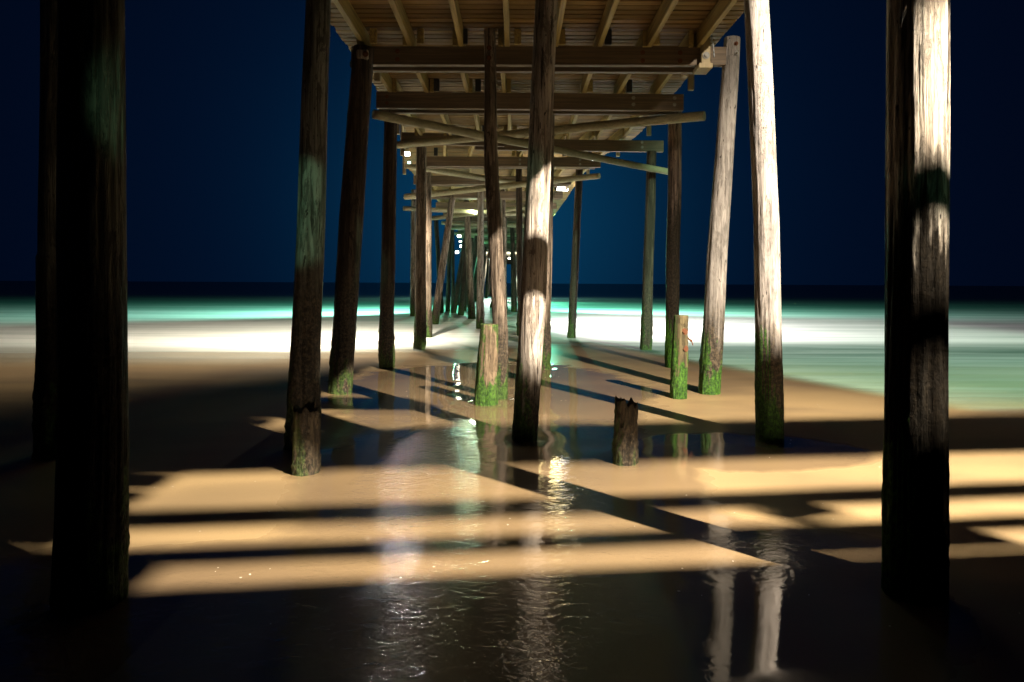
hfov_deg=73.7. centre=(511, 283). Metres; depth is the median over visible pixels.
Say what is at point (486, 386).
broken pile
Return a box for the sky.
[0,0,1023,285]
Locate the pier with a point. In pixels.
(503, 118)
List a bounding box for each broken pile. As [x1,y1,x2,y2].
[291,401,320,476]
[474,323,497,405]
[611,396,638,465]
[669,315,692,398]
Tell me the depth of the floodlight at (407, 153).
17.04 m
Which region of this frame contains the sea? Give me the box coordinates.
[0,281,1023,395]
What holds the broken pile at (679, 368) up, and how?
on the ground
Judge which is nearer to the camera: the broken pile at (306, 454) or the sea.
the broken pile at (306, 454)
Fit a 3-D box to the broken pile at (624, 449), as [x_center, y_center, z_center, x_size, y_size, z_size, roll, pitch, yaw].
[1.016,1.454,6.143,0.249,0.904,0.230,0,0,0]
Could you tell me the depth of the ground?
4.33 m
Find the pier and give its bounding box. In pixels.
[31,0,949,617]
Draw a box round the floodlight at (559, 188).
[554,187,567,190]
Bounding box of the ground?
[0,342,1023,681]
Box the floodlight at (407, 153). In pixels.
[405,151,410,155]
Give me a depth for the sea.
26.82 m

